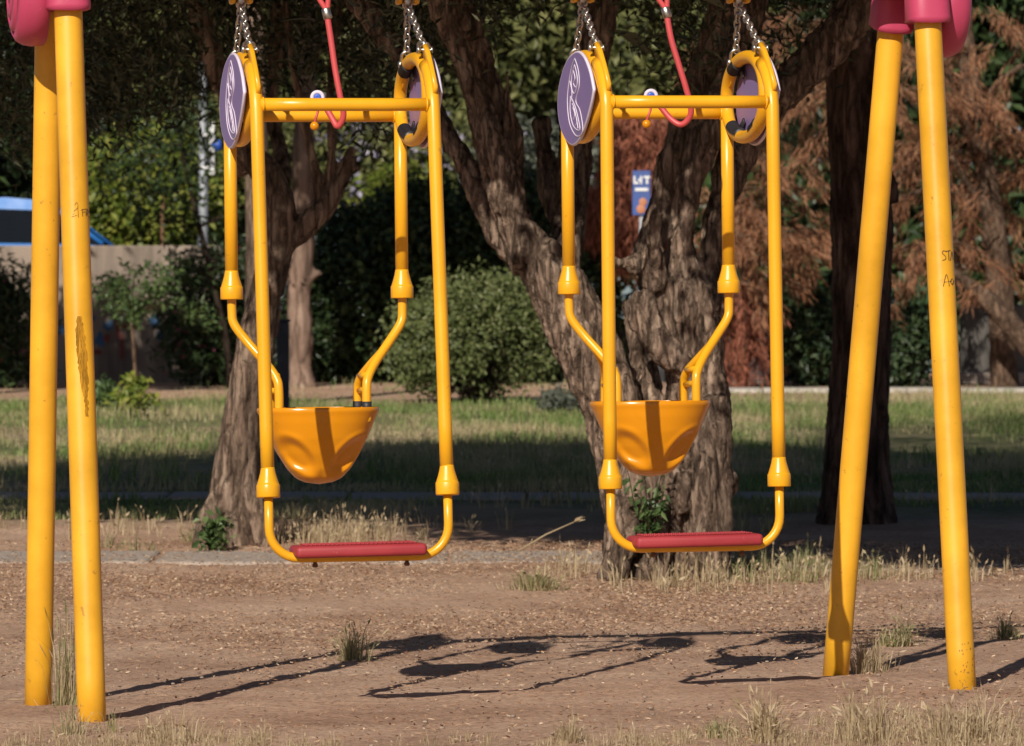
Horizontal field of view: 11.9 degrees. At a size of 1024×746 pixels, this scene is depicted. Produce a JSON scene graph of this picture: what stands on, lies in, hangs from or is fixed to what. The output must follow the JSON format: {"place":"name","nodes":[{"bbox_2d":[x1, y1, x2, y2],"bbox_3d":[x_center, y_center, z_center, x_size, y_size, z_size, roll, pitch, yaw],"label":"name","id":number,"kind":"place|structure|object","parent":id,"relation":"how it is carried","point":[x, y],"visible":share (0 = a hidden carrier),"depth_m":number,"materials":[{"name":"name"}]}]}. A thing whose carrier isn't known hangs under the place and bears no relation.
{"place":"outdoors","nodes":[
{"label":"outdoors","id":0,"kind":"place"},
{"bbox_2d":[0,551,737,564],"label":"path","id":1,"kind":"structure","parent":0,"point":[196,558],"depth_m":24.15,"materials":[{"name":"beige concrete"}]},
{"bbox_2d":[101,505,898,584],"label":"fringe grass","id":2,"kind":"structure","parent":0,"point":[762,559],"depth_m":23.09,"materials":[{"name":"beige plant"}]},
{"bbox_2d":[0,411,1020,595],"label":"dry grass","id":3,"kind":"structure","parent":0,"point":[333,530],"depth_m":25.90,"materials":[{"name":"plant"}]},
{"bbox_2d":[0,374,1023,745],"bbox_3d":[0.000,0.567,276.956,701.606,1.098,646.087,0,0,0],"label":"ground","id":4,"kind":"structure","parent":0,"point":[666,684],"depth_m":19.36,"materials":[{"name":"brown soil"}]},
{"bbox_2d":[0,247,63,388],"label":"oleander","id":5,"kind":"object","parent":4,"relation":"on","point":[12,358],"visible":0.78,"depth_m":52.04,"materials":[{"name":"green plant"}]},
{"bbox_2d":[8,584,126,705],"bbox_3d":[-1.444,0.874,15.826,0.389,0.418,0.293,0,0,0],"label":"grass tuft","id":6,"kind":"object","parent":4,"relation":"on","point":[68,694],"visible":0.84,"depth_m":15.82,"materials":[{"name":"plant"}]},
{"bbox_2d":[30,700,124,734],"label":"grass tuft","id":7,"kind":"object","parent":4,"relation":"on","point":[111,725],"visible":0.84,"depth_m":14.53,"materials":[{"name":"plant"}]},
{"bbox_2d":[95,372,121,410],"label":"leafy weed","id":8,"kind":"object","parent":4,"relation":"on","point":[101,390],"visible":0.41,"depth_m":45.33,"materials":[{"name":"green plant"}]},
{"bbox_2d":[0,246,224,382],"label":"concrete wall","id":9,"kind":"structure","parent":4,"relation":"on","point":[113,359],"depth_m":54.40,"materials":[{"name":"beige concrete"}]},
{"bbox_2d":[101,371,165,416],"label":"leafy weed","id":10,"kind":"object","parent":4,"relation":"on","point":[130,393],"visible":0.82,"depth_m":43.56,"materials":[{"name":"green plant"}]},
{"bbox_2d":[91,255,227,376],"bbox_3d":[-3.663,-0.497,50.486,1.528,1.430,0.829,0,0,0],"label":"sapling","id":11,"kind":"object","parent":4,"relation":"on","point":[135,310],"visible":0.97,"depth_m":50.47,"materials":[{"name":"green plant"}]},
{"bbox_2d":[154,525,193,543],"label":"grass tuft","id":12,"kind":"object","parent":4,"relation":"on","point":[189,537],"visible":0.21,"depth_m":25.55,"materials":[{"name":"plant"}]},
{"bbox_2d":[110,704,266,745],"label":"grass tuft","id":13,"kind":"object","parent":4,"relation":"on","point":[182,726],"visible":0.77,"depth_m":14.08,"materials":[{"name":"plant"}]},
{"bbox_2d":[88,55,292,387],"bbox_3d":[-3.427,-1.634,52.251,2.101,3.638,2.008,0,0,33],"label":"thin tree","id":14,"kind":"object","parent":4,"relation":"on","point":[212,276],"visible":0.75,"depth_m":52.20,"materials":[{"name":"green plant"}]},
{"bbox_2d":[190,506,236,551],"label":"climbing weed","id":15,"kind":"object","parent":4,"relation":"on","point":[212,535],"visible":0.91,"depth_m":24.68,"materials":[{"name":"green plant"}]},
{"bbox_2d":[142,218,286,386],"bbox_3d":[-3.143,-0.645,52.924,1.746,2.080,1.549,0,0,0],"label":"oleander","id":16,"kind":"object","parent":4,"relation":"on","point":[207,355],"visible":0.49,"depth_m":52.75,"materials":[{"name":"green plant"}]},
{"bbox_2d":[242,0,272,363],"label":"broad tree","id":17,"kind":"object","parent":4,"relation":"on","point":[250,266],"visible":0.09,"depth_m":46.43,"materials":[{"name":"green plant"}]},
{"bbox_2d":[0,0,546,547],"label":"leaning tree","id":18,"kind":"object","parent":4,"relation":"on","point":[236,462],"visible":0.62,"depth_m":25.16,"materials":[{"name":"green plant"}]},
{"bbox_2d":[277,319,289,461],"bbox_3d":[-1.625,0.175,34.774,0.100,1.114,0.100,0,0,0],"label":"blue post","id":19,"kind":"object","parent":4,"relation":"on","point":[283,351],"visible":0.37,"depth_m":34.73,"materials":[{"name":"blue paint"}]},
{"bbox_2d":[287,0,343,387],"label":"pale trunk tree","id":20,"kind":"object","parent":4,"relation":"on","point":[304,273],"visible":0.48,"depth_m":52.50,"materials":[{"name":"brown plant"}]},
{"bbox_2d":[315,615,388,662],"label":"grass tuft","id":21,"kind":"object","parent":4,"relation":"on","point":[352,651],"visible":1,"depth_m":17.92,"materials":[{"name":"plant"}]},
{"bbox_2d":[284,159,638,382],"bbox_3d":[-0.484,-1.046,54.465,4.379,2.748,1.943,0,0,0],"label":"hedge","id":22,"kind":"object","parent":4,"relation":"on","point":[352,283],"visible":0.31,"depth_m":54.06,"materials":[{"name":"green plant"}]},
{"bbox_2d":[369,255,559,402],"bbox_3d":[-0.396,-0.355,47.358,1.857,1.574,1.730,0,0,-30],"label":"round shrub","id":23,"kind":"object","parent":4,"relation":"on","point":[512,317],"visible":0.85,"depth_m":47.18,"materials":[{"name":"green plant"}]},
{"bbox_2d":[7,0,975,721],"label":"swing stand","id":24,"kind":"object","parent":4,"relation":"on","point":[51,30],"visible":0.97,"depth_m":15.75,"materials":[{"name":"yellow paint"}]},
{"bbox_2d":[310,0,346,130],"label":"pull hose","id":25,"kind":"object","parent":24,"relation":"hanging from","point":[327,17],"visible":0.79,"depth_m":15.66,"materials":[{"name":"red plastic"}]},
{"bbox_2d":[219,0,458,567],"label":"parent child swing","id":26,"kind":"object","parent":24,"relation":"hanging from","point":[318,445],"visible":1,"depth_m":15.52,"materials":[{"name":"yellow paint"}]},
{"bbox_2d":[642,0,693,127],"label":"pull hose","id":27,"kind":"object","parent":24,"relation":"hanging from","point":[667,15],"visible":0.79,"depth_m":15.88,"materials":[{"name":"red plastic"}]},
{"bbox_2d":[557,0,790,557],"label":"parent child swing","id":28,"kind":"object","parent":24,"relation":"hanging from","point":[650,438],"visible":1,"depth_m":15.76,"materials":[{"name":"yellow paint"}]},
{"bbox_2d":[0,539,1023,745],"bbox_3d":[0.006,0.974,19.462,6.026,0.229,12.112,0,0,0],"label":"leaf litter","id":29,"kind":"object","parent":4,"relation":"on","point":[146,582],"visible":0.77,"depth_m":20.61,"materials":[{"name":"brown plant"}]},
{"bbox_2d":[0,587,1023,745],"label":"pebbles","id":30,"kind":"object","parent":4,"relation":"on","point":[572,691],"visible":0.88,"depth_m":17.07,"materials":[{"name":"brown stone"}]},
{"bbox_2d":[458,566,595,592],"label":"grass tuft","id":31,"kind":"object","parent":4,"relation":"on","point":[535,584],"visible":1,"depth_m":21.98,"materials":[{"name":"plant"}]},
{"bbox_2d":[518,516,585,551],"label":"dry stalk","id":32,"kind":"object","parent":4,"relation":"on","point":[578,519],"visible":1,"depth_m":24.00,"materials":[{"name":"plant"}]},
{"bbox_2d":[530,379,579,415],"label":"plant","id":33,"kind":"object","parent":4,"relation":"on","point":[559,398],"visible":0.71,"depth_m":44.03,"materials":[{"name":"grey plant"}]},
{"bbox_2d":[541,708,596,744],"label":"grass tuft","id":34,"kind":"object","parent":4,"relation":"on","point":[574,732],"visible":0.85,"depth_m":13.70,"materials":[{"name":"plant"}]},
{"bbox_2d":[583,93,697,290],"bbox_3d":[1.350,-1.487,53.963,1.421,3.236,1.255,0,0,0],"label":"dead cypress","id":35,"kind":"object","parent":4,"relation":"on","point":[628,160],"visible":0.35,"depth_m":53.70,"materials":[{"name":"brown plant"}]},
{"bbox_2d":[632,171,650,290],"bbox_3d":[1.390,-1.011,52.619,0.195,2.322,0.092,0,0,0],"label":"banner","id":36,"kind":"object","parent":4,"relation":"on","point":[641,188],"visible":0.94,"depth_m":52.59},
{"bbox_2d":[279,0,1014,581],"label":"gnarled olive tree","id":37,"kind":"object","parent":4,"relation":"on","point":[673,312],"visible":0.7,"depth_m":22.80,"materials":[{"name":"brown plant"}]},
{"bbox_2d":[667,708,747,738],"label":"grass tuft","id":38,"kind":"object","parent":4,"relation":"on","point":[714,726],"visible":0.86,"depth_m":13.85,"materials":[{"name":"plant"}]},
{"bbox_2d":[722,238,791,387],"bbox_3d":[2.490,-0.683,52.183,1.040,2.320,1.746,0,0,15],"label":"dead conifer","id":39,"kind":"object","parent":4,"relation":"on","point":[741,353],"visible":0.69,"depth_m":51.97,"materials":[{"name":"brown plant"}]},
{"bbox_2d":[711,679,823,743],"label":"grass tuft","id":40,"kind":"object","parent":4,"relation":"on","point":[764,718],"visible":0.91,"depth_m":13.63,"materials":[{"name":"plant"}]},
{"bbox_2d":[762,269,832,386],"bbox_3d":[3.200,-0.407,52.975,1.274,1.455,1.450,0,0,0],"label":"evergreen shrub","id":41,"kind":"object","parent":4,"relation":"on","point":[807,342],"visible":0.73,"depth_m":52.65,"materials":[{"name":"green plant"}]},
{"bbox_2d":[693,0,969,360],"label":"background tree","id":42,"kind":"object","parent":4,"relation":"on","point":[823,206],"visible":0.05,"depth_m":68.70,"materials":[{"name":"green plant"}]},
{"bbox_2d":[723,271,959,378],"bbox_3d":[3.686,-0.544,55.641,2.794,1.227,0.107,0,0,0],"label":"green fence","id":43,"kind":"object","parent":4,"relation":"on","point":[924,288],"visible":0.01,"depth_m":55.60,"materials":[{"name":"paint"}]},
{"bbox_2d":[665,387,1023,392],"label":"kerb","id":44,"kind":"structure","parent":4,"relation":"on","point":[787,389],"depth_m":50.63,"materials":[{"name":"grey concrete"}]},
{"bbox_2d":[673,6,1023,386],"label":"dead conifer","id":45,"kind":"object","parent":4,"relation":"on","point":[986,205],"visible":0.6,"depth_m":51.77,"materials":[{"name":"brown plant"}]},
{"bbox_2d":[815,0,898,524],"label":"pine tree","id":46,"kind":"object","parent":4,"relation":"on","point":[848,114],"visible":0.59,"depth_m":27.22,"materials":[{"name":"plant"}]},
{"bbox_2d":[821,627,922,674],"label":"grass tuft","id":47,"kind":"object","parent":4,"relation":"on","point":[862,661],"visible":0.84,"depth_m":16.64,"materials":[{"name":"plant"}]},
{"bbox_2d":[808,678,938,745],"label":"grass tuft","id":48,"kind":"object","parent":4,"relation":"on","point":[853,725],"visible":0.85,"depth_m":13.52,"materials":[{"name":"plant"}]},
{"bbox_2d":[873,628,904,646],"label":"grass tuft","id":49,"kind":"object","parent":4,"relation":"on","point":[890,637],"visible":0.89,"depth_m":18.17,"materials":[{"name":"plant"}]},
{"bbox_2d":[879,604,926,646],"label":"grass tuft","id":50,"kind":"object","parent":4,"relation":"on","point":[903,633],"visible":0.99,"depth_m":18.21,"materials":[{"name":"plant"}]},
{"bbox_2d":[890,297,932,386],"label":"evergreen shrub","id":51,"kind":"object","parent":4,"relation":"on","point":[908,368],"visible":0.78,"depth_m":52.22,"materials":[{"name":"green plant"}]},
{"bbox_2d":[816,0,1023,363],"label":"background tree","id":52,"kind":"object","parent":4,"relation":"on","point":[1001,56],"visible":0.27,"depth_m":67.01,"materials":[{"name":"brown plant"}]},
{"bbox_2d":[862,676,1023,745],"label":"grass tuft","id":53,"kind":"object","parent":4,"relation":"on","point":[936,725],"visible":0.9,"depth_m":13.46,"materials":[{"name":"plant"}]},
{"bbox_2d":[960,305,1023,384],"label":"wall","id":54,"kind":"structure","parent":4,"relation":"on","point":[974,351],"depth_m":53.60,"materials":[{"name":"concrete"}]},
{"bbox_2d":[976,611,1023,639],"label":"grass tuft","id":55,"kind":"object","parent":4,"relation":"on","point":[1006,630],"visible":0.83,"depth_m":18.44,"materials":[{"name":"plant"}]},
{"bbox_2d":[0,376,1023,519],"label":"lawn grass","id":56,"kind":"structure","parent":0,"point":[812,413],"depth_m":35.35,"materials":[{"name":"green plant"}]},
{"bbox_2d":[0,492,1023,500],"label":"path","id":57,"kind":"structure","parent":0,"point":[283,495],"depth_m":29.96,"materials":[{"name":"grey concrete"}]},
{"bbox_2d":[1,698,1023,745],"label":"foreground grass","id":58,"kind":"structure","parent":0,"point":[254,740],"depth_m":13.74,"materials":[{"name":"plant"}]},
{"bbox_2d":[273,320,828,381],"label":"road","id":59,"kind":"structure","parent":0,"point":[661,370],"depth_m":55.00,"materials":[{"name":"grey asphalt"}]},
{"bbox_2d":[0,197,114,245],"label":"parked car","id":60,"kind":"object","parent":59,"relation":"on","point":[15,221],"visible":0.02,"depth_m":57.78,"materials":[{"name":"paint"}]},
{"bbox_2d":[0,0,124,198],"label":"background tree","id":61,"kind":"object","parent":59,"relation":"on","point":[23,190],"visible":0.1,"depth_m":69.23,"materials":[{"name":"green plant"}]},
{"bbox_2d":[3,0,298,142],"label":"background tree","id":62,"kind":"object","parent":59,"relation":"on","point":[159,69],"visible":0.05,"depth_m":72.40,"materials":[{"name":"green plant"}]},
{"bbox_2d":[160,195,164,245],"bbox_3d":[-3.998,-1.315,56.000,0.059,1.430,0.053,0,0,0],"label":"wooden stake","id":63,"kind":"object","parent":59,"relation":"on","point":[162,229],"visible":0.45,"depth_m":55.98,"materials":[{"name":"brown wood"}]},
{"bbox_2d":[87,113,244,245],"bbox_3d":[-4.598,-1.915,61.496,2.663,2.746,2.364,0,0,0],"label":"street shrub","id":64,"kind":"object","parent":59,"relation":"on","point":[122,233],"visible":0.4,"depth_m":60.88,"materials":[{"name":"green plant"}]},
{"bbox_2d":[199,63,207,245],"bbox_3d":[-2.978,-3.595,56.691,1.544,5.990,0.300,0,0,22],"label":"lamp post","id":65,"kind":"object","parent":59,"relation":"on","point":[203,211],"visible":0.07,"depth_m":56.95,"materials":[{"name":"white metal"}]},
{"bbox_2d":[201,122,222,174],"bbox_3d":[-3.481,-2.610,56.899,0.283,0.620,0.104,0,0,39],"label":"hanging sign","id":66,"kind":"object","parent":65,"relation":"attached to","point":[212,130],"visible":0.53,"depth_m":56.88,"materials":[{"name":"white plastic"}]},
{"bbox_2d":[190,209,245,264],"bbox_3d":[-3.526,-1.373,63.500,4.300,1.505,1.760,0,0,0],"label":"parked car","id":67,"kind":"object","parent":59,"relation":"on","point":[243,226],"depth_m":62.75,"materials":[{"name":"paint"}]},
{"bbox_2d":[180,91,325,245],"bbox_3d":[-3.447,-2.194,63.167,2.115,3.303,2.232,0,0,0],"label":"street shrub","id":68,"kind":"object","parent":59,"relation":"on","point":[288,130],"visible":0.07,"depth_m":62.68,"materials":[{"name":"green plant"}]},
{"bbox_2d":[279,281,370,319],"bbox_3d":[-1.280,-1.083,60.200,4.200,1.465,1.760,0,0,0],"label":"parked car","id":69,"kind":"object","parent":59,"relation":"on","point":[282,306],"depth_m":59.32,"materials":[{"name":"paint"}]},
{"bbox_2d":[278,79,478,232],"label":"flowering shrub","id":70,"kind":"object","parent":59,"relation":"on","point":[366,164],"visible":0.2,"depth_m":65.90,"materials":[{"name":"green plant"}]},
{"bbox_2d":[345,144,458,211],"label":"street shrub","id":71,"kind":"object","parent":59,"relation":"on","point":[385,171],"visible":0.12,"depth_m":61.88,"materials":[{"name":"green plant"}]},
{"bbox_2d":[266,0,587,163],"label":"background tree","id":72,"kind":"object","parent":59,"relation":"on","point":[535,70],"visible":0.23,"depth_m":75.35,"materials":[{"name":"green plant"}]},
{"bbox_2d":[457,107,649,258],"bbox_3d":[0.604,-1.741,62.996,2.701,3.398,2.311,0,0,0],"label":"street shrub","id":73,"kind":"object","parent":59,"relation":"on","point":[530,157],"visible":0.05,"depth_m":62.55,"materials":[{"name":"green plant"}]},
{"bbox_2d":[516,0,651,144],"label":"background tree","id":74,"kind":"object","parent":59,"relation":"on","point":[613,74],"visible":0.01,"depth_m":78.59,"materials":[{"name":"green plant"}]},
{"bbox_2d":[596,0,812,297],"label":"background tree","id":75,"kind":"object","parent":59,"relation":"on","point":[636,86],"visible":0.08,"depth_m":71.26,"materials":[{"name":"green plant"}]},
{"bbox_2d":[752,562,1023,571],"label":"curb","id":76,"kind":"structure","parent":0,"point":[995,564],"depth_m":23.54,"materials":[{"name":"grey concrete"}]}
]}

